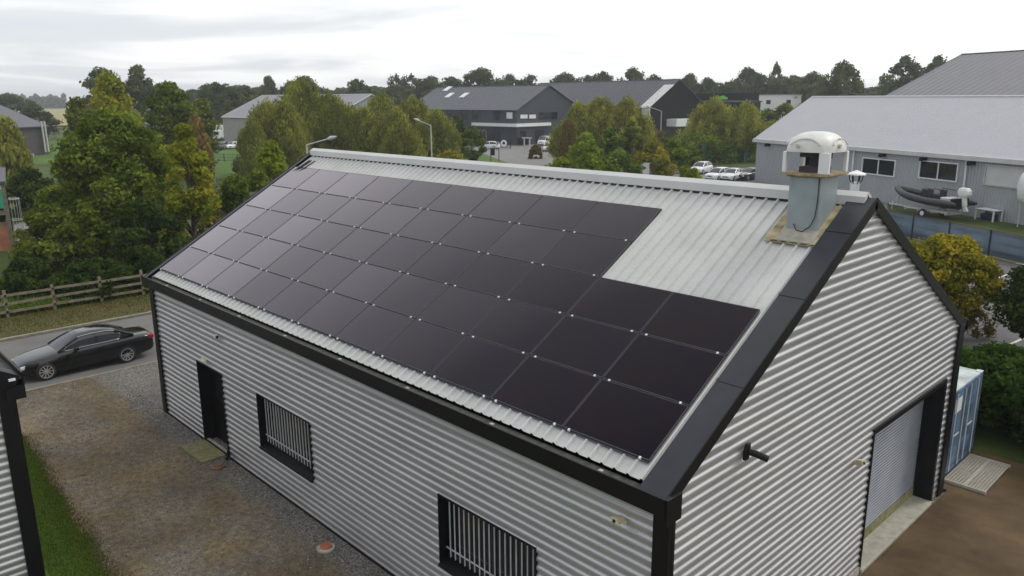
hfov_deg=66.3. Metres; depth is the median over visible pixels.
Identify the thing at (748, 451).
bullet security camera
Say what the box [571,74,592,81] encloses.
skyline tree
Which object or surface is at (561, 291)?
solar panel
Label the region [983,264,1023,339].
broadleaf tree
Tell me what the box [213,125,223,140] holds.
box truck
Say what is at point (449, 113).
window
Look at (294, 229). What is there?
solar panel
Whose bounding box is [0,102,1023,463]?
ground
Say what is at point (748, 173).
parked car
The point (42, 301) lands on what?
grass
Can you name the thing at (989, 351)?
laurel bush
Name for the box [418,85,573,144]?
slate blue office
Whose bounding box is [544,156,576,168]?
shrub
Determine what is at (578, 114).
willow bush
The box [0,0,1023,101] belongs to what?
sky
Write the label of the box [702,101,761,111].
flat roofed annex
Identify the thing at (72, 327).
kerb
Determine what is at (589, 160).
shrub
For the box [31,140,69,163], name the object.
lawn
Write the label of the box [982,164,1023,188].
window
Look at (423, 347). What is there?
solar panel
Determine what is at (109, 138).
broadleaf tree
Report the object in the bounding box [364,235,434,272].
solar panel
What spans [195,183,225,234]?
shrub
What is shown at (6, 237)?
timber shed
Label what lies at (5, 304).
timber fence
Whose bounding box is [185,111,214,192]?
willow bush
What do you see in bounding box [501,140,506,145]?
round sign
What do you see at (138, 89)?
broadleaf tree
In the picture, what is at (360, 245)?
solar panel
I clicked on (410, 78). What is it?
skyline tree
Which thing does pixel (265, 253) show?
solar panel
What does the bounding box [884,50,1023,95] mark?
dark roofed hall
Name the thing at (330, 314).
solar panel
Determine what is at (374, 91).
skyline tree
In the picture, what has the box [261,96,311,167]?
willow bush
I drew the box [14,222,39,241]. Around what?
path
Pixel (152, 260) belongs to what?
shrub
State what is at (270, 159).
shrub
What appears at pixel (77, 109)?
broadleaf tree
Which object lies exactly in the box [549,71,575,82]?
skyline tree
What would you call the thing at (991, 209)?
garden table
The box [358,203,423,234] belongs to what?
solar panel
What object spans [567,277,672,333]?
solar panel
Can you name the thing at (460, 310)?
solar panel
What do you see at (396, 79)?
skyline tree
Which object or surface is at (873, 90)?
skyline tree
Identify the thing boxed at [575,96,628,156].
willow bush
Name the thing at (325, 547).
drain cap
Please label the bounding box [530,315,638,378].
solar panel
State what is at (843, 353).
corrugated workshop
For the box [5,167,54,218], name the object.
shrub
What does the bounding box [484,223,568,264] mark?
solar panel
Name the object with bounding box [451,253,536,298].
solar panel
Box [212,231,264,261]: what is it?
solar panel
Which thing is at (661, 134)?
shrub
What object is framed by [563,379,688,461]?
solar panel
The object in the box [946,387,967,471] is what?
door
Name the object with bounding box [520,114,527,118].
window
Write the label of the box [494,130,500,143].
window
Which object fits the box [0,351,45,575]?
corrugated shed
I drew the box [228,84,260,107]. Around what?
skyline tree
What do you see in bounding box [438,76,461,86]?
skyline tree
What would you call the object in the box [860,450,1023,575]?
oily yard
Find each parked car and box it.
[11,323,153,380]
[215,141,228,149]
[225,141,236,148]
[479,141,499,148]
[690,161,712,173]
[704,167,728,179]
[720,168,741,180]
[736,167,754,180]
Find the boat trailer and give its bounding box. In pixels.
[889,194,962,216]
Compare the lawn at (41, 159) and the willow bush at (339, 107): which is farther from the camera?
the lawn at (41, 159)
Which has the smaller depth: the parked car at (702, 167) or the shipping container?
the shipping container
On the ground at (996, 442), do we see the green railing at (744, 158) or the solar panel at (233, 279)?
the green railing at (744, 158)
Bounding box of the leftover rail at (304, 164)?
[293,160,315,171]
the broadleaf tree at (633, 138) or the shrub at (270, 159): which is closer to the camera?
the shrub at (270, 159)
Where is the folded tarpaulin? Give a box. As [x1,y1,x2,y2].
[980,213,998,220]
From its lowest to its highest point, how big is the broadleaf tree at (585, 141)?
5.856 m
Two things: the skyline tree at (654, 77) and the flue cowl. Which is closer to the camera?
the flue cowl
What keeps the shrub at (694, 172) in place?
on the ground at (996, 442)
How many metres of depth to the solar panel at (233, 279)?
22.18 m
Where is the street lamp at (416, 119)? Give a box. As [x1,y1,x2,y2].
[414,118,431,156]
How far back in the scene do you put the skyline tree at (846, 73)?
189.48 m
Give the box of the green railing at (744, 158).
[699,143,748,162]
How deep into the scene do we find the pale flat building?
214.65 m
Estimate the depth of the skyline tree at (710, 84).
238.93 m
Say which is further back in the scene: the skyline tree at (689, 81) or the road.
the skyline tree at (689, 81)
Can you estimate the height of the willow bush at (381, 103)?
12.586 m
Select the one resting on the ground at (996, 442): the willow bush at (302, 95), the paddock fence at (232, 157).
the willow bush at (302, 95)
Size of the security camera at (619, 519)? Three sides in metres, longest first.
0.290 x 0.136 x 0.116 m
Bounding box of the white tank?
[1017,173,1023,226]
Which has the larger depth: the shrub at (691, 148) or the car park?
the shrub at (691, 148)
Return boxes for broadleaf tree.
[45,105,189,258]
[62,96,92,142]
[79,66,127,113]
[87,69,146,168]
[123,64,153,125]
[137,80,201,167]
[146,84,168,113]
[191,98,221,165]
[450,115,466,149]
[460,125,486,160]
[566,132,604,161]
[597,128,626,167]
[619,121,643,160]
[760,108,780,127]
[771,102,793,117]
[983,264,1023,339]
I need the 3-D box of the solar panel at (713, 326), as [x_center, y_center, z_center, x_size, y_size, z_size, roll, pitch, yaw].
[3.205,0.591,13.503,1.722,0.048,1.162,13,50,45]
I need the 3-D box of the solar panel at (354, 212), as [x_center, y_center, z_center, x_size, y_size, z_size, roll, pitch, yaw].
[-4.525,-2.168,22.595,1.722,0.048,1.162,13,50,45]
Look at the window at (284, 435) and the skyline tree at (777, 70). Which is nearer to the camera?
the window at (284, 435)
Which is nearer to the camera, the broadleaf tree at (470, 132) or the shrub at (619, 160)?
the shrub at (619, 160)
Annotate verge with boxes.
[0,293,150,337]
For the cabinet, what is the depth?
97.92 m
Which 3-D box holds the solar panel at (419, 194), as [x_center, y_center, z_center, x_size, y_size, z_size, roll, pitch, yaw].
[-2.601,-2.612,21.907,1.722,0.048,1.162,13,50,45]
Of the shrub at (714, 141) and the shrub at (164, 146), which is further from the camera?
the shrub at (714, 141)
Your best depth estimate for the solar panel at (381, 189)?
23.10 m
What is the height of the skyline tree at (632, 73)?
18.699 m
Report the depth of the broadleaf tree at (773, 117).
139.86 m
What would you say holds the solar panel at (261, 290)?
attached to the corrugated workshop
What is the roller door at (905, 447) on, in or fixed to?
in the corrugated workshop
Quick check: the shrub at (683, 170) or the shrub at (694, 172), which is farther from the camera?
the shrub at (683, 170)
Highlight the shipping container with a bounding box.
[945,366,983,475]
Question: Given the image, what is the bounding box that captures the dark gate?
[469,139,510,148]
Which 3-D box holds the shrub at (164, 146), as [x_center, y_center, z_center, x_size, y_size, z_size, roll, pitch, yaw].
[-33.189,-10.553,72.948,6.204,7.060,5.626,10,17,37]
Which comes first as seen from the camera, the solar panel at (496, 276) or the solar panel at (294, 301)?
the solar panel at (496, 276)
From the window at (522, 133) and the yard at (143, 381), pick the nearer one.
the yard at (143, 381)
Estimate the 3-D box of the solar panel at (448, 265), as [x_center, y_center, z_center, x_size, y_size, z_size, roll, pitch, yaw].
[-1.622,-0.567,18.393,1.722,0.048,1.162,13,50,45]
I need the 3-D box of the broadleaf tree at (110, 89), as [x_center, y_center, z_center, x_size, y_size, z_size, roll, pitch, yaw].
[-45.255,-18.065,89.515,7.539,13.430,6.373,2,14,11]
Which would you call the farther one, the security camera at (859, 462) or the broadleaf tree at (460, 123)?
the broadleaf tree at (460, 123)
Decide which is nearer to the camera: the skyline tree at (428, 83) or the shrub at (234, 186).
the shrub at (234, 186)
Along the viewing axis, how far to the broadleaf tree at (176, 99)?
95.32 m
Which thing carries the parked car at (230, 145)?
on the lawn at (222, 169)
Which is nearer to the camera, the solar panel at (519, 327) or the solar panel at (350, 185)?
the solar panel at (519, 327)
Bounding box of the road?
[0,314,156,389]
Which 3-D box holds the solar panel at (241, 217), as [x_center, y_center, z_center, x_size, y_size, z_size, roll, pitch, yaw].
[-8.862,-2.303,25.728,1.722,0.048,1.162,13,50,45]
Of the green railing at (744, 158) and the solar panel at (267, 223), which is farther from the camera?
the green railing at (744, 158)
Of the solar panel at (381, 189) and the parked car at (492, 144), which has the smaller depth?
the solar panel at (381, 189)
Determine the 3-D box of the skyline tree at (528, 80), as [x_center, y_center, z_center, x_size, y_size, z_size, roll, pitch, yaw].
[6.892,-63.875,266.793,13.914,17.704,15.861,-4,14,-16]
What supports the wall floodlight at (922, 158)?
attached to the light grey warehouse at (949, 136)
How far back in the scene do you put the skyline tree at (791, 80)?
245.66 m
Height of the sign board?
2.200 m
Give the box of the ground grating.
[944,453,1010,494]
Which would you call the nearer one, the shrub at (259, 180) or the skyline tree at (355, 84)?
the shrub at (259, 180)
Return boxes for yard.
[17,362,943,575]
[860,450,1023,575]
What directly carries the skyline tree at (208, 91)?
on the ground at (996, 442)
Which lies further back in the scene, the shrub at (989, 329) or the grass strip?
the shrub at (989, 329)
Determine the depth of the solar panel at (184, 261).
24.63 m
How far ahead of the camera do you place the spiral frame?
59.80 m
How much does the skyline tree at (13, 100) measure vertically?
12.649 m
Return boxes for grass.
[0,259,148,317]
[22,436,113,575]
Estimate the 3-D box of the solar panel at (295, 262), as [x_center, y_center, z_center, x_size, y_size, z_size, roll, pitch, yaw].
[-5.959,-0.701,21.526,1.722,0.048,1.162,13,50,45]
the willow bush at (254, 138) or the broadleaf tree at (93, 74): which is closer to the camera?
the willow bush at (254, 138)
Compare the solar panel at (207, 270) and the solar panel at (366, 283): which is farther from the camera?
the solar panel at (207, 270)
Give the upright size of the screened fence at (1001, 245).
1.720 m
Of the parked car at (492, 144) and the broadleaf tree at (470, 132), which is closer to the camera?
the broadleaf tree at (470, 132)
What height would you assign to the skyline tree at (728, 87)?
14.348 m
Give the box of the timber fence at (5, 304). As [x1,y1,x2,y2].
[0,270,148,317]
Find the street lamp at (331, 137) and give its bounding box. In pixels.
[306,136,335,153]
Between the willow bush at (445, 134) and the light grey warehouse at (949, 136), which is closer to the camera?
the light grey warehouse at (949, 136)
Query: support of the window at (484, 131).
in the slate blue office
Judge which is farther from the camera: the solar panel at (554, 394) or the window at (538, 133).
the window at (538, 133)
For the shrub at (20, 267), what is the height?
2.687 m
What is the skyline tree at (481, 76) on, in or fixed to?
on the ground at (996, 442)
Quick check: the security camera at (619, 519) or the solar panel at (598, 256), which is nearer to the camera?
the security camera at (619, 519)
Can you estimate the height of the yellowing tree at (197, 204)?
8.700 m
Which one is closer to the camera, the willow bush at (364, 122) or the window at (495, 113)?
the willow bush at (364, 122)
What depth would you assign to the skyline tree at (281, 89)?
234.44 m
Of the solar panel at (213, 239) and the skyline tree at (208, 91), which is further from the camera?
the skyline tree at (208, 91)
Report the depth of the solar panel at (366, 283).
19.05 m
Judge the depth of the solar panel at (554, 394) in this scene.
13.61 m
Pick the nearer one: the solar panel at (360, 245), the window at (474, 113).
the solar panel at (360, 245)
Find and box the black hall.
[538,79,702,139]
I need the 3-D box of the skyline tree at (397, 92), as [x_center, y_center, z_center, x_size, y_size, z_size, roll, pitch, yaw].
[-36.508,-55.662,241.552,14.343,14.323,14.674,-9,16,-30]
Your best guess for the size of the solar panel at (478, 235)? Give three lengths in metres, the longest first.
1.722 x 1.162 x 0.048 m
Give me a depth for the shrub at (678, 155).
103.55 m
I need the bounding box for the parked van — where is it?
[537,136,548,144]
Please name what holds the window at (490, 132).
in the slate blue office
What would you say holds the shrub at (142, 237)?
on the ground at (996, 442)
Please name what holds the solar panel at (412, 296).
attached to the corrugated workshop
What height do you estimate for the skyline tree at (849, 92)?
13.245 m
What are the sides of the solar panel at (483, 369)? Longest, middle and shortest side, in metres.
1.722 x 1.162 x 0.048 m
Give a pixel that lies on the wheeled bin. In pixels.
(520, 141)
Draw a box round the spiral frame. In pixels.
[7,197,23,233]
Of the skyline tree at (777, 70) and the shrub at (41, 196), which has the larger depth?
the skyline tree at (777, 70)
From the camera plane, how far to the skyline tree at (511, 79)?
265.08 m
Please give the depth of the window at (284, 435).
20.00 m
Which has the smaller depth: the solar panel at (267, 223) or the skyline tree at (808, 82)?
the solar panel at (267, 223)
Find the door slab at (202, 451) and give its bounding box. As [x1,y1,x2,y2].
[180,439,225,463]
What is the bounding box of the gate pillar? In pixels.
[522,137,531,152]
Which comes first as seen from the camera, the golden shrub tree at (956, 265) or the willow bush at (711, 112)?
the golden shrub tree at (956, 265)
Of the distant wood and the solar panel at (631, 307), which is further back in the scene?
the distant wood
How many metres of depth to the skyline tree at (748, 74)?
246.40 m
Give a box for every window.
[256,393,314,482]
[437,493,537,575]
[447,111,451,117]
[461,111,467,118]
[472,111,477,118]
[479,130,485,140]
[488,130,492,140]
[493,111,498,119]
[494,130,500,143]
[506,112,512,118]
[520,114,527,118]
[520,131,525,136]
[529,114,535,118]
[535,130,543,143]
[539,112,557,119]
[861,157,895,176]
[918,161,958,181]
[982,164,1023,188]
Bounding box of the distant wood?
[0,93,66,108]
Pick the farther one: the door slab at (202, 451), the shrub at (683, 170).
the shrub at (683, 170)
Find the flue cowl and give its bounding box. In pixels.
[847,170,865,190]
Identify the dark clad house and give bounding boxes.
[0,105,49,155]
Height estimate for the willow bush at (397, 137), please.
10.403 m
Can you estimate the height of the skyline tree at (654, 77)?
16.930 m
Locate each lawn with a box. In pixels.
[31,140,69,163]
[212,148,239,176]
[462,152,505,162]
[887,209,1023,264]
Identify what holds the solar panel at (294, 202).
attached to the corrugated workshop
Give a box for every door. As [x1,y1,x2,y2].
[196,360,229,449]
[858,378,947,572]
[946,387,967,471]
[958,377,980,458]
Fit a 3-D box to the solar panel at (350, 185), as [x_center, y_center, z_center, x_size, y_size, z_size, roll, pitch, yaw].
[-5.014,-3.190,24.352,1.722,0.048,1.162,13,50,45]
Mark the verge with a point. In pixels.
(62, 321)
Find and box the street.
[472,144,886,208]
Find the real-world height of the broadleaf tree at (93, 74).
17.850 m
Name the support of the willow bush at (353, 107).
on the ground at (996, 442)
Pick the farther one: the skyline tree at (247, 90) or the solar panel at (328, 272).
the skyline tree at (247, 90)
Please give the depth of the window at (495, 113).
169.82 m
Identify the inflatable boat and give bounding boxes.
[895,183,976,211]
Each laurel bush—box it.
[960,345,988,414]
[972,340,1023,425]
[977,353,1023,444]
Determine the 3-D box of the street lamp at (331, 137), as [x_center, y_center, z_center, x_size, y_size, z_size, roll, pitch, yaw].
[-12.650,-6.364,52.825,2.092,7.615,0.285,-1,14,-4]
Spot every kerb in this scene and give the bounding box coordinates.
[0,311,151,341]
[26,361,157,391]
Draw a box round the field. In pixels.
[15,106,68,125]
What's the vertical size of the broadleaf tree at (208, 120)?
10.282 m
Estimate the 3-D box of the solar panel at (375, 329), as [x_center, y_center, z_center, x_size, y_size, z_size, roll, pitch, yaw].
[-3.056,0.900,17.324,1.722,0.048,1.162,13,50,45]
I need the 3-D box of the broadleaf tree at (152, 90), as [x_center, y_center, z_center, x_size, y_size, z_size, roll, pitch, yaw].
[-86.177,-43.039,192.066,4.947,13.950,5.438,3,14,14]
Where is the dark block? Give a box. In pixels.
[694,92,759,100]
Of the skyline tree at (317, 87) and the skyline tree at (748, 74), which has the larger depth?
the skyline tree at (748, 74)
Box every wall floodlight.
[878,153,885,156]
[919,157,927,160]
[966,161,975,165]
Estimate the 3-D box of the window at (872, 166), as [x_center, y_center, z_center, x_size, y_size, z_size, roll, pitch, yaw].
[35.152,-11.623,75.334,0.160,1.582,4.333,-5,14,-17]
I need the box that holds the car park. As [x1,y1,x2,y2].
[908,239,1023,429]
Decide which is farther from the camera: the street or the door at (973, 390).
the street
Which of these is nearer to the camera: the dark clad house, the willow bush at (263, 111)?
the willow bush at (263, 111)
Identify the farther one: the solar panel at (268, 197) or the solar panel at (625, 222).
the solar panel at (268, 197)
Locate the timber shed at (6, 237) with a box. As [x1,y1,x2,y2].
[0,167,14,250]
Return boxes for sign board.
[490,148,498,161]
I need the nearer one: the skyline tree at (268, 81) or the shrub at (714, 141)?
the shrub at (714, 141)
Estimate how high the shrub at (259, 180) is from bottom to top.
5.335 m
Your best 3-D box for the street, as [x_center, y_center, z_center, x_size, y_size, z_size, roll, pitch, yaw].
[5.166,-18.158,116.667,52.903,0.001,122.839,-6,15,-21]
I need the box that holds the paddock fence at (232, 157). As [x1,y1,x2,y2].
[214,154,238,161]
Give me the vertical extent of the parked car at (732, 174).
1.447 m
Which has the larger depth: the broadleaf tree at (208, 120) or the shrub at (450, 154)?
the broadleaf tree at (208, 120)
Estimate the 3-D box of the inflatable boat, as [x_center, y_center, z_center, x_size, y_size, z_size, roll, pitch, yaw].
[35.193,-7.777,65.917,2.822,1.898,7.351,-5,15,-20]
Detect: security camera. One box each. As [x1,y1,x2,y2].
[611,515,626,524]
[743,442,769,461]
[854,459,865,465]
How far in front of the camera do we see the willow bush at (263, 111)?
98.85 m
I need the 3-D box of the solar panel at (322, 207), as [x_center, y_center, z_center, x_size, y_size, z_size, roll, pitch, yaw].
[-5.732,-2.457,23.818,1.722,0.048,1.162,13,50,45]
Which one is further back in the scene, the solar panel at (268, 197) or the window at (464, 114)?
the window at (464, 114)
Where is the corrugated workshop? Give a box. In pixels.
[141,131,968,575]
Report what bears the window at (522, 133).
in the slate blue office
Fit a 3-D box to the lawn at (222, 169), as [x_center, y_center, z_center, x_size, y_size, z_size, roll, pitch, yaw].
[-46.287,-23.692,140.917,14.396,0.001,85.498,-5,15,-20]
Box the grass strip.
[24,442,99,575]
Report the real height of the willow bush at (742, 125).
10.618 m
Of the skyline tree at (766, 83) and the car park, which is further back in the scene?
the skyline tree at (766, 83)
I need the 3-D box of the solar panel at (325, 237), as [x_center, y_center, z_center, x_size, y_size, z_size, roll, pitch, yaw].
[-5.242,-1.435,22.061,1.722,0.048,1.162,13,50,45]
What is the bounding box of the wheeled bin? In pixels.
[517,137,527,144]
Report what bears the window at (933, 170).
in the light grey warehouse at (949, 136)
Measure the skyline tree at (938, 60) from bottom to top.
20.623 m
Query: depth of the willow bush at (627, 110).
110.95 m
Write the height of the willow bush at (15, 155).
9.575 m
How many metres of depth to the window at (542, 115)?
171.82 m
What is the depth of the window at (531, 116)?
168.58 m
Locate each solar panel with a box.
[160,246,210,276]
[181,254,235,285]
[189,225,239,253]
[205,262,263,296]
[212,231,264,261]
[218,205,266,230]
[232,271,294,308]
[237,238,294,270]
[241,210,293,237]
[244,185,293,209]
[262,281,328,321]
[265,245,326,280]
[267,215,323,244]
[269,189,321,214]
[271,167,319,188]
[295,169,347,192]
[296,193,351,220]
[296,221,356,253]
[296,254,361,291]
[296,292,369,337]
[323,173,378,197]
[325,198,385,227]
[328,228,393,262]
[331,263,403,304]
[335,305,414,354]
[353,176,413,202]
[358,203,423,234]
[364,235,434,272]
[371,273,449,318]
[379,319,466,374]
[387,180,451,208]
[395,209,465,243]
[405,244,482,284]
[416,285,502,335]
[425,185,494,215]
[430,336,528,398]
[437,216,513,252]
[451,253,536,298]
[467,189,543,223]
[469,299,565,354]
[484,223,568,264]
[491,355,601,427]
[505,264,599,314]
[516,195,597,231]
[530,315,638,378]
[539,232,631,276]
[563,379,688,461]
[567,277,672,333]
[570,201,661,241]
[603,334,725,406]
[640,292,759,355]
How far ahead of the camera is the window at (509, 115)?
166.86 m
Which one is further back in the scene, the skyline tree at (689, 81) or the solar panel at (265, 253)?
the skyline tree at (689, 81)
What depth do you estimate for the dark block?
196.04 m
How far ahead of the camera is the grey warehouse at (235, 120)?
179.83 m
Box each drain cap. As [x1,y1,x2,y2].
[210,462,225,469]
[317,542,334,553]
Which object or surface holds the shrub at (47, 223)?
on the ground at (996, 442)
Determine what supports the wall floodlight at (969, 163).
attached to the light grey warehouse at (949, 136)
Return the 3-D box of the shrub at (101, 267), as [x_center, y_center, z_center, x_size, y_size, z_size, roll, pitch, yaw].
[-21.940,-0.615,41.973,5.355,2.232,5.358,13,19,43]
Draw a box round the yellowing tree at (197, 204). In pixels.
[162,123,221,241]
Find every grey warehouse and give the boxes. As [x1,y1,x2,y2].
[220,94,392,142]
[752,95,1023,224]
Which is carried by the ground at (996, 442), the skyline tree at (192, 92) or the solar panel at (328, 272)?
the skyline tree at (192, 92)
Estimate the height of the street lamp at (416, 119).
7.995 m
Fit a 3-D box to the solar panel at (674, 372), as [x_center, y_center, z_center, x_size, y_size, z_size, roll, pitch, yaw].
[2.488,1.324,12.968,1.722,0.048,1.162,13,50,45]
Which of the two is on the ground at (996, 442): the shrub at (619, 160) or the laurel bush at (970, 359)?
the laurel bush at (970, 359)
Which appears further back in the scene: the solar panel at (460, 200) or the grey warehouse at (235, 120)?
the grey warehouse at (235, 120)
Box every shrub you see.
[0,251,51,297]
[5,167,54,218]
[8,202,102,276]
[27,184,64,236]
[45,256,148,303]
[105,197,190,273]
[125,144,182,198]
[125,249,166,282]
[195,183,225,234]
[215,173,251,217]
[244,167,268,192]
[257,139,287,181]
[434,148,466,159]
[528,144,542,158]
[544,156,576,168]
[573,151,606,170]
[599,148,646,173]
[632,139,676,176]
[653,128,664,158]
[659,136,690,170]
[678,125,741,164]
[678,138,706,165]
[679,165,688,176]
[684,167,702,178]
[967,308,999,338]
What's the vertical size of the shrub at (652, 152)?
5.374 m
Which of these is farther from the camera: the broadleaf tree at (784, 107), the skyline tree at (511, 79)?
the skyline tree at (511, 79)
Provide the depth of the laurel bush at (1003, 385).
22.96 m
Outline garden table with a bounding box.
[974,207,1003,221]
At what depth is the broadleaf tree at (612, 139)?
99.49 m
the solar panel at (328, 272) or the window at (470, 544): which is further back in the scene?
the solar panel at (328, 272)
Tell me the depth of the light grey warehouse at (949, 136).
73.13 m
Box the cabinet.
[641,163,649,174]
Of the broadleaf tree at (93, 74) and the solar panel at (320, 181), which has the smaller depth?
the solar panel at (320, 181)
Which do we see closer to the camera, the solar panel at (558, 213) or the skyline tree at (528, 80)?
the solar panel at (558, 213)
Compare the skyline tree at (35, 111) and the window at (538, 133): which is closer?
the window at (538, 133)
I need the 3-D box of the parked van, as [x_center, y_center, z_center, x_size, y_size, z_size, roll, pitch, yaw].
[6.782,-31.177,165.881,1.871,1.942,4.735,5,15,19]
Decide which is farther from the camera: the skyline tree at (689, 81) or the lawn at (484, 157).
the skyline tree at (689, 81)
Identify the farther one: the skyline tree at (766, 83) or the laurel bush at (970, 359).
the skyline tree at (766, 83)
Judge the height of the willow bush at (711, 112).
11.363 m
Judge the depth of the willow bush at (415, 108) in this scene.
112.60 m
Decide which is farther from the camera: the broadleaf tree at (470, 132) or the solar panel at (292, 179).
the broadleaf tree at (470, 132)
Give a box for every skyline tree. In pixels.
[0,92,36,118]
[19,103,63,136]
[170,89,220,114]
[191,81,246,129]
[215,85,253,109]
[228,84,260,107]
[258,75,277,94]
[279,80,289,94]
[287,75,327,93]
[331,89,348,93]
[340,88,379,93]
[346,78,374,94]
[369,86,404,98]
[374,83,413,106]
[387,73,405,102]
[401,73,421,99]
[412,75,445,98]
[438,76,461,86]
[456,67,509,86]
[495,73,518,84]
[516,73,539,84]
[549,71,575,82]
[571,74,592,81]
[586,71,613,80]
[615,66,644,80]
[646,74,660,79]
[681,73,706,92]
[692,77,719,92]
[714,82,739,92]
[730,66,762,91]
[746,74,791,94]
[767,61,783,91]
[767,75,815,102]
[790,71,825,106]
[815,59,864,95]
[837,86,864,95]
[862,86,880,95]
[873,54,924,95]
[913,54,947,78]
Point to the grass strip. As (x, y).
(46, 571)
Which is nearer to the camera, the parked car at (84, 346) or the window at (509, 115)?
the parked car at (84, 346)
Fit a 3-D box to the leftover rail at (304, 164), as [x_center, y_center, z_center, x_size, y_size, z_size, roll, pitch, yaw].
[-7.263,-4.208,27.259,0.911,0.458,0.354,-3,14,-10]
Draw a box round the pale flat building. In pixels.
[759,94,802,121]
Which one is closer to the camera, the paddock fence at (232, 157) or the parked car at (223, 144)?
the paddock fence at (232, 157)
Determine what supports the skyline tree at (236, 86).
on the ground at (996, 442)
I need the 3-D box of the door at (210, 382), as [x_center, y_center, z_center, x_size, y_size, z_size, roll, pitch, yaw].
[-8.574,3.473,23.012,0.450,2.570,1.680,-13,19,-42]
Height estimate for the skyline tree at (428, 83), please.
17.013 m
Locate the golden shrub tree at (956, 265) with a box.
[910,232,1006,318]
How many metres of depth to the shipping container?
21.57 m
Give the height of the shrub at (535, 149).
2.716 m
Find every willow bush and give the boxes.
[0,114,34,192]
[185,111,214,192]
[231,97,314,173]
[239,115,272,181]
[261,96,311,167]
[273,75,354,149]
[304,88,360,149]
[323,102,357,146]
[334,104,382,152]
[362,90,417,129]
[375,105,428,156]
[391,94,433,156]
[412,105,462,157]
[545,100,602,157]
[557,118,577,166]
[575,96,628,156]
[595,93,657,161]
[672,93,739,158]
[710,98,773,162]
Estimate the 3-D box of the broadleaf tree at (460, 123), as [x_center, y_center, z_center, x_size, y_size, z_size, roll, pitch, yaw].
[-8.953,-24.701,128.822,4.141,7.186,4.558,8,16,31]
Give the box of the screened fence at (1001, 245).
[887,210,1023,262]
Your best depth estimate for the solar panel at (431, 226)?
20.11 m
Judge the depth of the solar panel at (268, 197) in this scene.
26.23 m
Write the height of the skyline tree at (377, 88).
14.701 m
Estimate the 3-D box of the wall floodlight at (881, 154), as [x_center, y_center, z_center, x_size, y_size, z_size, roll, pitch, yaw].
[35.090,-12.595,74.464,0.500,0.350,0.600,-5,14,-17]
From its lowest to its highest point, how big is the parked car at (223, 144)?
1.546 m
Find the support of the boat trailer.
on the ground at (996, 442)
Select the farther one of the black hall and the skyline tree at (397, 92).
the skyline tree at (397, 92)
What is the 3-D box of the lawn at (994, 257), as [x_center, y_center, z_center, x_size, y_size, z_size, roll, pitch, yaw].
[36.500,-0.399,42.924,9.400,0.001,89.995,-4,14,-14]
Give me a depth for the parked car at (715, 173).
94.30 m
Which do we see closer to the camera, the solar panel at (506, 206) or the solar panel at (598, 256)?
the solar panel at (598, 256)
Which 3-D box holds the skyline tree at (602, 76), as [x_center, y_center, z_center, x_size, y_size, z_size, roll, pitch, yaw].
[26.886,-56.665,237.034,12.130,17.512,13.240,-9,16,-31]
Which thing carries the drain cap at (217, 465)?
on the yard at (143, 381)
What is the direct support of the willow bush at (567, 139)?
on the ground at (996, 442)
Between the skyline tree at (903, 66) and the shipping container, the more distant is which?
the skyline tree at (903, 66)

